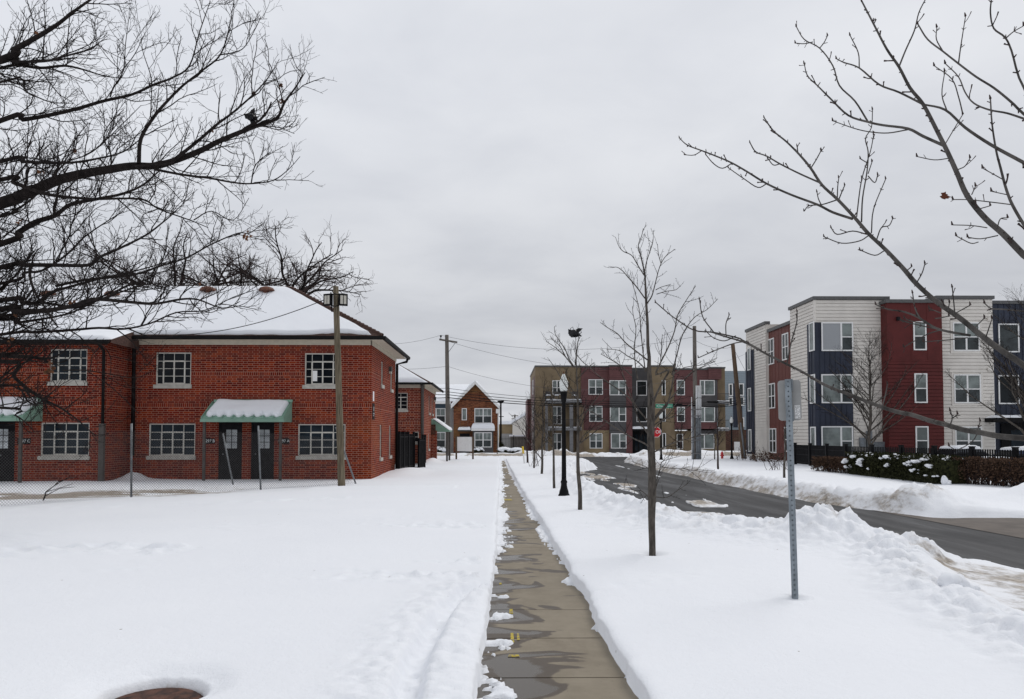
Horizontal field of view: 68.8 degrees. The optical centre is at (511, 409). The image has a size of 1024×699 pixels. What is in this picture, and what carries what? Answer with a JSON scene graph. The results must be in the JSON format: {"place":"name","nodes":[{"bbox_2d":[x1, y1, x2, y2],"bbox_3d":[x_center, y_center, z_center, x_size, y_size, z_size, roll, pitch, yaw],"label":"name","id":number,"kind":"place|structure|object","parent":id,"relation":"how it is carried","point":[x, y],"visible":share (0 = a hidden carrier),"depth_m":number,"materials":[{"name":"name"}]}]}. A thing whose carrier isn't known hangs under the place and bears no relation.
{"place":"outdoors","nodes":[
{"label":"outdoors","id":0,"kind":"place"},
{"bbox_2d":[0,444,1023,698],"bbox_3d":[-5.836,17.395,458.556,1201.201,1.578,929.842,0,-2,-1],"label":"snow ground","id":1,"kind":"structure","parent":0,"point":[378,586],"depth_m":8.17,"materials":[{"name":"snow"}]},
{"bbox_2d":[37,241,171,284],"bbox_3d":[-23.184,-3.309,44.547,10.526,13.447,7.152,2,-3,-40],"label":"bare tree","id":2,"kind":"object","parent":1,"relation":"on","point":[91,270],"visible":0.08,"depth_m":43.72,"materials":[{"name":"brown wood"}]},
{"bbox_2d":[115,688,202,698],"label":"manhole cover","id":3,"kind":"object","parent":1,"relation":"on","point":[170,693],"visible":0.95,"depth_m":5.22,"materials":[{"name":"metal"}]},
{"bbox_2d":[0,0,336,467],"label":"oak tree","id":4,"kind":"object","parent":1,"relation":"on","point":[26,193],"visible":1,"depth_m":14.83,"materials":[{"name":"black plant"}]},
{"bbox_2d":[244,108,258,122],"bbox_3d":[-5.134,-5.765,14.744,0.288,0.383,0.168,1,-2,-21],"label":"plastic bag","id":5,"kind":"object","parent":4,"relation":"hanging from","point":[250,117],"visible":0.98,"depth_m":14.72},
{"bbox_2d":[0,424,356,505],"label":"wire fence","id":6,"kind":"object","parent":1,"relation":"on","point":[131,433],"visible":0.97,"depth_m":20.82,"materials":[{"name":"metal"}]},
{"bbox_2d":[64,207,308,288],"bbox_3d":[-18.506,-3.860,43.081,13.364,14.445,11.055,1,-2,-15],"label":"bare tree","id":7,"kind":"object","parent":1,"relation":"on","point":[238,282],"visible":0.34,"depth_m":41.56,"materials":[{"name":"brown wood"}]},
{"bbox_2d":[0,285,409,482],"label":"brick row house","id":8,"kind":"structure","parent":1,"relation":"on","point":[275,376],"depth_m":28.88,"materials":[{"name":"red brick"}]},
{"bbox_2d":[0,421,14,480],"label":"door","id":9,"kind":"structure","parent":8,"relation":"in","point":[5,430],"depth_m":27.17,"materials":[{"name":"metal"}]},
{"bbox_2d":[37,423,89,459],"bbox_3d":[-16.244,1.139,27.179,1.860,1.349,0.160,0,-2,-1],"label":"window","id":10,"kind":"structure","parent":8,"relation":"in","point":[78,430],"depth_m":27.23,"materials":[{"name":"glass"}]},
{"bbox_2d":[47,349,87,385],"bbox_3d":[-16.170,-1.548,27.274,1.445,1.336,0.160,0,-2,-1],"label":"window","id":11,"kind":"structure","parent":8,"relation":"in","point":[56,376],"depth_m":27.32,"materials":[{"name":"glass"}]},
{"bbox_2d":[146,424,195,459],"bbox_3d":[-13.105,1.221,28.820,1.884,1.388,0.160,0,-2,-1],"label":"window","id":12,"kind":"structure","parent":8,"relation":"in","point":[175,446],"depth_m":28.87,"materials":[{"name":"glass"}]},
{"bbox_2d":[153,352,191,387],"bbox_3d":[-13.088,-1.525,28.916,1.459,1.396,0.160,0,-2,-1],"label":"window","id":13,"kind":"structure","parent":8,"relation":"in","point":[179,376],"depth_m":28.96,"materials":[{"name":"glass"}]},
{"bbox_2d":[218,422,241,478],"bbox_3d":[-10.859,1.637,28.871,0.906,2.343,0.110,0,-2,-1],"label":"door","id":14,"kind":"structure","parent":8,"relation":"in","point":[235,428],"depth_m":28.87,"materials":[{"name":"wood"}]},
{"bbox_2d":[251,422,273,478],"bbox_3d":[-9.618,1.637,28.888,0.889,2.344,0.110,0,-2,-1],"label":"door","id":15,"kind":"structure","parent":8,"relation":"in","point":[264,427],"depth_m":28.89,"materials":[{"name":"metal"}]},
{"bbox_2d":[302,353,334,388],"bbox_3d":[-7.359,-1.506,28.993,1.472,1.388,0.160,0,-2,-1],"label":"window","id":16,"kind":"structure","parent":8,"relation":"in","point":[319,367],"depth_m":29.04,"materials":[{"name":"glass"}]},
{"bbox_2d":[296,424,345,459],"bbox_3d":[-7.361,1.233,28.898,1.934,1.374,0.160,0,-2,-1],"label":"window","id":17,"kind":"structure","parent":8,"relation":"in","point":[325,431],"depth_m":28.94,"materials":[{"name":"glass"}]},
{"bbox_2d":[158,237,313,285],"bbox_3d":[-16.982,-3.209,44.770,9.497,13.262,8.924,2,-3,-42],"label":"bare tree","id":18,"kind":"object","parent":1,"relation":"on","point":[200,273],"visible":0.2,"depth_m":43.30,"materials":[{"name":"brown wood"}]},
{"bbox_2d":[198,210,377,313],"bbox_3d":[-12.425,-3.619,41.479,8.656,13.851,8.952,2,-3,-44],"label":"bare tree","id":19,"kind":"object","parent":1,"relation":"on","point":[304,283],"visible":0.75,"depth_m":41.20,"materials":[{"name":"brown wood"}]},
{"bbox_2d":[323,286,347,485],"bbox_3d":[-5.819,-0.641,24.571,0.804,6.905,0.409,0,-2,-1],"label":"light pole","id":20,"kind":"object","parent":1,"relation":"on","point":[336,299],"visible":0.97,"depth_m":24.58,"materials":[{"name":"brown wood"}]},
{"bbox_2d":[180,300,322,334],"bbox_3d":[-9.372,-3.216,26.425,7.242,0.748,0.028,-1,-2,29],"label":"service cable","id":21,"kind":"object","parent":20,"relation":"attached to","point":[251,324],"visible":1,"depth_m":26.30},
{"bbox_2d":[398,431,414,468],"bbox_3d":[-5.092,2.081,36.085,0.158,2.060,3.534,0,-2,4],"label":"iron fence","id":22,"kind":"object","parent":1,"relation":"on","point":[406,450],"visible":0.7,"depth_m":36.10,"materials":[{"name":"metal"}]},
{"bbox_2d":[415,438,425,467],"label":"iron gate","id":23,"kind":"structure","parent":22,"relation":"attached to","point":[421,452],"depth_m":38.07,"materials":[{"name":"metal"}]},
{"bbox_2d":[395,363,451,463],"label":"brick house","id":24,"kind":"structure","parent":1,"relation":"on","point":[416,402],"depth_m":44.49,"materials":[{"name":"red brick"}]},
{"bbox_2d":[395,393,407,411],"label":"window","id":25,"kind":"structure","parent":24,"relation":"in","point":[402,397],"depth_m":44.52,"materials":[{"name":"glass"}]},
{"bbox_2d":[439,335,456,455],"bbox_3d":[-4.860,-0.845,57.004,1.376,9.768,0.380,0,-2,-1],"label":"utility pole","id":26,"kind":"object","parent":1,"relation":"on","point":[447,386],"visible":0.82,"depth_m":56.95,"materials":[{"name":"brown wood"}]},
{"bbox_2d":[399,335,730,349],"bbox_3d":[2.793,-5.039,56.115,26.653,1.400,2.352,0,-2,12],"label":"overhead wire","id":27,"kind":"object","parent":26,"relation":"attached to","point":[556,349],"visible":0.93,"depth_m":54.88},
{"bbox_2d":[436,394,745,405],"bbox_3d":[9.891,-0.752,58.905,31.538,1.421,14.206,1,-2,-17],"label":"overhead cable","id":28,"kind":"object","parent":26,"relation":"attached to","point":[569,404],"visible":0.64,"depth_m":54.91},
{"bbox_2d":[442,397,744,407],"bbox_3d":[9.891,-0.592,58.898,31.542,1.251,14.212,1,-2,-17],"label":"overhead cable","id":29,"kind":"object","parent":26,"relation":"attached to","point":[579,406],"visible":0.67,"depth_m":54.75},
{"bbox_2d":[451,392,744,403],"bbox_3d":[9.891,-0.944,58.912,31.534,1.532,14.201,1,-2,-17],"label":"overhead cable","id":30,"kind":"object","parent":26,"relation":"attached to","point":[582,402],"visible":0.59,"depth_m":54.47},
{"bbox_2d":[455,437,473,458],"bbox_3d":[-3.375,2.810,53.324,1.304,1.806,0.120,0,-2,-1],"label":"blank board","id":31,"kind":"object","parent":1,"relation":"on","point":[464,443],"visible":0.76,"depth_m":53.30,"materials":[{"name":"white plastic"}]},
{"bbox_2d":[435,381,499,452],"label":"gabled house","id":32,"kind":"structure","parent":1,"relation":"on","point":[478,421],"depth_m":75.97,"materials":[{"name":"brown brick"}]},
{"bbox_2d":[435,408,445,422],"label":"window","id":33,"kind":"structure","parent":32,"relation":"in","point":[440,414],"depth_m":77.12,"materials":[{"name":"glass"}]},
{"bbox_2d":[437,432,445,447],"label":"window","id":34,"kind":"structure","parent":32,"relation":"in","point":[441,436],"depth_m":77.03,"materials":[{"name":"glass"}]},
{"bbox_2d":[474,408,491,422],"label":"window","id":35,"kind":"structure","parent":32,"relation":"in","point":[481,415],"depth_m":75.97,"materials":[{"name":"glass"}]},
{"bbox_2d":[474,432,491,446],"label":"window","id":36,"kind":"structure","parent":32,"relation":"in","point":[483,439],"depth_m":75.10,"materials":[{"name":"glass"}]},
{"bbox_2d":[499,421,512,447],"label":"tan house","id":37,"kind":"structure","parent":1,"relation":"on","point":[507,428],"depth_m":117.92,"materials":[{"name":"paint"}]},
{"bbox_2d":[509,435,525,449],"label":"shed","id":38,"kind":"structure","parent":1,"relation":"on","point":[518,440],"depth_m":99.93,"materials":[{"name":"grey wood"}]},
{"bbox_2d":[511,412,525,434],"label":"white garage","id":39,"kind":"structure","parent":1,"relation":"on","point":[516,430],"depth_m":111.98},
{"bbox_2d":[519,413,539,462],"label":"street tree","id":40,"kind":"object","parent":1,"relation":"on","point":[527,438],"visible":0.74,"depth_m":46.49,"materials":[{"name":"plant"}]},
{"bbox_2d":[510,367,561,473],"bbox_3d":[1.127,0.448,32.221,1.616,4.761,2.271,-2,-3,39],"label":"street tree","id":41,"kind":"object","parent":1,"relation":"on","point":[542,446],"visible":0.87,"depth_m":32.44,"materials":[{"name":"brown plant"}]},
{"bbox_2d":[524,391,559,467],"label":"street tree","id":42,"kind":"object","parent":1,"relation":"on","point":[534,437],"visible":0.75,"depth_m":38.45,"materials":[{"name":"brown plant"}]},
{"bbox_2d":[524,379,571,487],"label":"street tree","id":43,"kind":"object","parent":1,"relation":"on","point":[553,432],"visible":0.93,"depth_m":23.49,"materials":[{"name":"brown plant"}]},
{"bbox_2d":[558,371,569,495],"bbox_3d":[1.436,0.731,20.715,0.320,3.625,0.320,0,-2,-1],"label":"street lamp","id":44,"kind":"object","parent":1,"relation":"on","point":[563,491],"visible":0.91,"depth_m":20.66,"materials":[{"name":"metal"}]},
{"bbox_2d":[542,322,611,509],"bbox_3d":[1.440,0.153,16.507,1.664,4.229,1.182,0,-2,-1],"label":"street tree","id":45,"kind":"object","parent":1,"relation":"on","point":[578,443],"visible":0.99,"depth_m":16.47,"materials":[{"name":"brown plant"}]},
{"bbox_2d":[568,327,582,338],"bbox_3d":[1.405,-1.711,16.585,0.325,0.269,0.185,0,-2,-1],"label":"plastic bag","id":46,"kind":"object","parent":45,"relation":"hanging from","point":[571,333],"visible":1,"depth_m":16.56,"materials":[{"name":"plastic"}]},
{"bbox_2d":[526,365,729,453],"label":"apartment building","id":47,"kind":"structure","parent":1,"relation":"on","point":[711,381],"depth_m":79.90,"materials":[{"name":"brick"}]},
{"bbox_2d":[552,433,561,449],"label":"window","id":48,"kind":"structure","parent":47,"relation":"in","point":[557,436],"depth_m":79.98,"materials":[{"name":"glass"}]},
{"bbox_2d":[553,406,561,423],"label":"window","id":49,"kind":"structure","parent":47,"relation":"in","point":[555,408],"depth_m":80.10,"materials":[{"name":"glass"}]},
{"bbox_2d":[588,379,602,394],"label":"window","id":50,"kind":"structure","parent":47,"relation":"in","point":[594,387],"depth_m":79.73,"materials":[{"name":"glass"}]},
{"bbox_2d":[589,406,602,421],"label":"window","id":51,"kind":"structure","parent":47,"relation":"in","point":[599,411],"depth_m":79.61,"materials":[{"name":"glass"}]},
{"bbox_2d":[590,433,602,447],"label":"window","id":52,"kind":"structure","parent":47,"relation":"in","point":[595,442],"depth_m":79.30,"materials":[{"name":"glass"}]},
{"bbox_2d":[609,380,625,394],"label":"window","id":53,"kind":"structure","parent":47,"relation":"in","point":[617,383],"depth_m":79.15,"materials":[{"name":"glass"}]},
{"bbox_2d":[610,408,625,421],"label":"window","id":54,"kind":"structure","parent":47,"relation":"in","point":[619,414],"depth_m":79.05,"materials":[{"name":"glass"}]},
{"bbox_2d":[611,433,626,447],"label":"window","id":55,"kind":"structure","parent":47,"relation":"in","point":[618,440],"depth_m":78.95,"materials":[{"name":"glass"}]},
{"bbox_2d":[636,381,646,395],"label":"window","id":56,"kind":"structure","parent":47,"relation":"in","point":[643,391],"depth_m":80.71,"materials":[{"name":"glass"}]},
{"bbox_2d":[636,407,646,421],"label":"window","id":57,"kind":"structure","parent":47,"relation":"in","point":[644,410],"depth_m":80.61,"materials":[{"name":"glass"}]},
{"bbox_2d":[677,380,684,394],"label":"window","id":58,"kind":"structure","parent":47,"relation":"in","point":[680,382],"depth_m":79.88,"materials":[{"name":"glass"}]},
{"bbox_2d":[677,407,684,421],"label":"window","id":59,"kind":"structure","parent":47,"relation":"in","point":[679,419],"depth_m":79.79,"materials":[{"name":"glass"}]},
{"bbox_2d":[700,380,714,394],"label":"window","id":60,"kind":"structure","parent":47,"relation":"in","point":[707,386],"depth_m":79.92,"materials":[{"name":"glass"}]},
{"bbox_2d":[701,434,713,448],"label":"window","id":61,"kind":"structure","parent":47,"relation":"in","point":[707,441],"depth_m":80.35,"materials":[{"name":"glass"}]},
{"bbox_2d":[701,407,714,421],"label":"window","id":62,"kind":"structure","parent":47,"relation":"in","point":[708,413],"depth_m":79.83,"materials":[{"name":"glass"}]},
{"bbox_2d":[584,224,718,555],"bbox_3d":[2.017,-0.298,10.526,2.254,4.753,1.990,0,-2,-1],"label":"street tree","id":63,"kind":"object","parent":1,"relation":"on","point":[652,417],"visible":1,"depth_m":10.42,"materials":[{"name":"brown plant"}]},
{"bbox_2d":[659,413,662,459],"bbox_3d":[9.772,1.769,49.062,0.320,3.521,0.320,0,-2,-1],"label":"street lamp","id":64,"kind":"object","parent":1,"relation":"on","point":[660,418],"visible":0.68,"depth_m":49.01,"materials":[{"name":"metal"}]},
{"bbox_2d":[655,404,672,436],"bbox_3d":[9.752,1.455,48.701,1.442,3.890,0.119,0,-2,-1],"label":"stop sign","id":65,"kind":"object","parent":1,"relation":"on","point":[658,432],"visible":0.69,"depth_m":48.70,"materials":[{"name":"metal"}]},
{"bbox_2d":[664,411,688,449],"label":"street tree","id":66,"kind":"object","parent":1,"relation":"on","point":[680,435],"visible":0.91,"depth_m":77.16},
{"bbox_2d":[691,326,701,458],"bbox_3d":[12.860,-1.015,52.500,0.779,9.792,0.530,0,-2,-1],"label":"utility pole","id":67,"kind":"object","parent":1,"relation":"on","point":[696,415],"visible":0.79,"depth_m":52.27,"materials":[{"name":"grey wood"}]},
{"bbox_2d":[712,403,728,468],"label":"street tree","id":68,"kind":"object","parent":1,"relation":"on","point":[717,436],"visible":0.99,"depth_m":36.07,"materials":[{"name":"plant"}]},
{"bbox_2d":[725,371,745,450],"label":"blue building","id":69,"kind":"structure","parent":1,"relation":"on","point":[730,411],"depth_m":96.47,"materials":[{"name":"grey"}]},
{"bbox_2d":[731,344,746,458],"bbox_3d":[16.462,-0.426,54.196,1.086,8.734,0.560,0,-2,-1],"label":"utility pole","id":70,"kind":"object","parent":1,"relation":"on","point":[739,414],"visible":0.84,"depth_m":54.15,"materials":[{"name":"brown wood"}]},
{"bbox_2d":[749,451,786,461],"bbox_3d":[16.818,3.043,48.289,3.184,0.874,2.390,0,-2,14],"label":"bare shrub","id":71,"kind":"object","parent":1,"relation":"on","point":[763,458],"visible":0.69,"depth_m":48.08,"materials":[{"name":"brown plant"}]},
{"bbox_2d":[758,449,787,469],"bbox_3d":[12.696,2.326,36.188,1.364,1.335,1.455,-1,-2,32],"label":"bare shrub","id":72,"kind":"object","parent":1,"relation":"on","point":[768,459],"visible":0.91,"depth_m":36.06,"materials":[{"name":"plant"}]},
{"bbox_2d":[777,379,801,598],"bbox_3d":[2.873,0.850,7.702,0.231,2.342,0.109,-1,-2,15],"label":"sign post","id":73,"kind":"object","parent":1,"relation":"on","point":[789,403],"visible":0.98,"depth_m":7.69,"materials":[{"name":"metal"}]},
{"bbox_2d":[782,421,796,477],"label":"street tree","id":74,"kind":"object","parent":1,"relation":"on","point":[784,460],"visible":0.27,"depth_m":29.68,"materials":[{"name":"brown plant"}]},
{"bbox_2d":[810,456,848,473],"bbox_3d":[14.830,2.487,33.876,1.285,0.902,2.982,0,-2,-12],"label":"hedge","id":75,"kind":"object","parent":1,"relation":"on","point":[829,463],"visible":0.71,"depth_m":33.99,"materials":[{"name":"brown plant"}]},
{"bbox_2d":[654,0,1023,449],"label":"maple tree","id":76,"kind":"object","parent":1,"relation":"on","point":[1005,236],"visible":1,"depth_m":3.05,"materials":[{"name":"brown plant"}]},
{"bbox_2d":[801,326,923,449],"bbox_3d":[19.240,-0.761,41.229,4.409,7.826,6.518,2,-3,-43],"label":"bare tree","id":77,"kind":"object","parent":1,"relation":"on","point":[867,413],"visible":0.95,"depth_m":40.85,"materials":[{"name":"brown plant"}]},
{"bbox_2d":[745,295,1023,460],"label":"apartment block","id":78,"kind":"structure","parent":1,"relation":"on","point":[825,325],"depth_m":45.03,"materials":[{"name":"white"}]},
{"bbox_2d":[747,347,750,370],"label":"window","id":79,"kind":"structure","parent":78,"relation":"in","point":[748,349],"depth_m":56.64,"materials":[{"name":"glass"}]},
{"bbox_2d":[748,429,751,451],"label":"window","id":80,"kind":"structure","parent":78,"relation":"in","point":[749,430],"depth_m":56.47,"materials":[{"name":"glass"}]},
{"bbox_2d":[768,338,773,364],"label":"window","id":81,"kind":"structure","parent":78,"relation":"in","point":[770,341],"depth_m":52.75,"materials":[{"name":"glass"}]},
{"bbox_2d":[768,383,774,408],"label":"window","id":82,"kind":"structure","parent":78,"relation":"in","point":[771,386],"depth_m":52.65,"materials":[{"name":"glass"}]},
{"bbox_2d":[769,428,776,452],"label":"window","id":83,"kind":"structure","parent":78,"relation":"in","point":[772,431],"depth_m":52.47,"materials":[{"name":"white plastic"}]},
{"bbox_2d":[782,332,788,360],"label":"window","id":84,"kind":"structure","parent":78,"relation":"in","point":[785,340],"depth_m":50.12,"materials":[{"name":"white plastic"}]},
{"bbox_2d":[809,321,814,351],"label":"window","id":85,"kind":"structure","parent":78,"relation":"in","point":[811,325],"depth_m":45.23,"materials":[{"name":"white plastic"}]},
{"bbox_2d":[809,374,814,403],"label":"window","id":86,"kind":"structure","parent":78,"relation":"in","point":[812,392],"depth_m":45.07,"materials":[{"name":"glass"}]},
{"bbox_2d":[810,427,815,444],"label":"window","id":87,"kind":"structure","parent":78,"relation":"in","point":[812,429],"depth_m":44.93,"materials":[{"name":"glass"}]},
{"bbox_2d":[821,426,852,448],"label":"window","id":88,"kind":"structure","parent":78,"relation":"in","point":[833,435],"depth_m":44.72,"materials":[{"name":"glass"}]},
{"bbox_2d":[821,322,853,350],"bbox_3d":[19.535,-4.400,44.929,1.914,1.739,0.049,0,-2,-1],"label":"window","id":89,"kind":"structure","parent":78,"relation":"in","point":[834,334],"depth_m":44.93,"materials":[{"name":"glass"}]},
{"bbox_2d":[821,374,853,402],"bbox_3d":[19.487,-1.270,44.819,1.909,1.739,0.049,0,-2,-1],"label":"window","id":90,"kind":"structure","parent":78,"relation":"in","point":[835,397],"depth_m":44.82,"materials":[{"name":"glass"}]},
{"bbox_2d":[913,321,926,349],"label":"window","id":91,"kind":"structure","parent":78,"relation":"in","point":[919,332],"depth_m":44.31,"materials":[{"name":"glass"}]},
{"bbox_2d":[914,373,927,402],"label":"window","id":92,"kind":"structure","parent":78,"relation":"in","point":[921,391],"depth_m":44.21,"materials":[{"name":"glass"}]},
{"bbox_2d":[915,426,928,452],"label":"window","id":93,"kind":"structure","parent":78,"relation":"in","point":[921,432],"depth_m":44.12,"materials":[{"name":"glass"}]},
{"bbox_2d":[953,322,979,350],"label":"window","id":94,"kind":"structure","parent":78,"relation":"in","point":[966,344],"depth_m":45.12,"materials":[{"name":"glass"}]},
{"bbox_2d":[954,374,980,402],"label":"window","id":95,"kind":"structure","parent":78,"relation":"in","point":[973,381],"depth_m":45.01,"materials":[{"name":"glass"}]},
{"bbox_2d":[955,426,982,449],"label":"window","id":96,"kind":"structure","parent":78,"relation":"in","point":[961,438],"depth_m":44.91,"materials":[{"name":"glass"}]},
{"bbox_2d":[998,324,1019,351],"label":"window","id":97,"kind":"structure","parent":78,"relation":"in","point":[1014,343],"depth_m":45.65,"materials":[{"name":"glass"}]},
{"bbox_2d":[998,375,1019,403],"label":"window","id":98,"kind":"structure","parent":78,"relation":"in","point":[1002,393],"depth_m":45.53,"materials":[{"name":"glass"}]},
{"bbox_2d":[841,451,970,483],"bbox_3d":[15.150,2.205,29.354,1.678,1.142,7.332,0,-2,-1],"label":"evergreen hedge","id":99,"kind":"object","parent":1,"relation":"on","point":[927,468],"visible":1,"depth_m":27.76,"materials":[{"name":"green plant"}]},
{"bbox_2d":[794,443,1023,480],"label":"iron fence","id":100,"kind":"object","parent":1,"relation":"on","point":[803,454],"visible":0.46,"depth_m":34.49,"materials":[{"name":"metal"}]},
{"bbox_2d":[937,572,980,590],"bbox_3d":[4.730,1.849,7.923,0.462,0.254,0.392,0,-2,-1],"label":"snow chunk","id":101,"kind":"object","parent":1,"relation":"on","point":[945,578],"visible":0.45,"depth_m":7.86,"materials":[{"name":"snow"}]},
{"bbox_2d":[940,445,986,456],"bbox_3d":[23.700,2.698,39.751,4.450,1.682,1.940,0,-2,-9],"label":"parked car","id":102,"kind":"object","parent":1,"relation":"on","point":[960,446],"visible":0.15,"depth_m":39.20,"materials":[{"name":"grey paint"}]},
{"bbox_2d":[943,284,1023,434],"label":"bare tree","id":103,"kind":"object","parent":1,"relation":"on","point":[1014,385],"visible":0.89,"depth_m":36.52,"materials":[{"name":"brown plant"}]},
{"bbox_2d":[951,456,1023,486],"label":"hedge","id":104,"kind":"object","parent":1,"relation":"on","point":[978,469],"visible":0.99,"depth_m":24.96,"materials":[{"name":"brown plant"}]},
{"bbox_2d":[984,446,1023,458],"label":"parked car","id":105,"kind":"object","parent":1,"relation":"on","point":[1010,448],"visible":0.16,"depth_m":38.27,"materials":[{"name":"white paint"}]},
{"bbox_2d":[0,0,1023,430],"label":"sky","id":106,"kind":"structure","parent":0,"point":[483,160],"materials":[{"name":"grey"}]},
{"bbox_2d":[477,461,638,698],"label":"pavement","id":107,"kind":"structure","parent":0,"point":[560,647],"depth_m":6.92,"materials":[{"name":"concrete"}]},
{"bbox_2d":[499,499,519,656],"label":"pavement spray marks","id":108,"kind":"object","parent":107,"relation":"on","point":[512,639],"visible":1,"depth_m":6.67,"materials":[{"name":"yellow paint"}]},
{"bbox_2d":[580,457,627,459],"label":"cross road","id":109,"kind":"structure","parent":0,"point":[605,458],"depth_m":60.04,"materials":[{"name":"asphalt"}]},
{"bbox_2d":[580,460,1023,569],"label":"road","id":110,"kind":"structure","parent":0,"point":[970,543],"depth_m":18.43,"materials":[{"name":"asphalt"}]},
{"bbox_2d":[874,510,1023,537],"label":"driveway","id":111,"kind":"structure","parent":0,"point":[1013,527],"depth_m":15.42,"materials":[{"name":"asphalt"}]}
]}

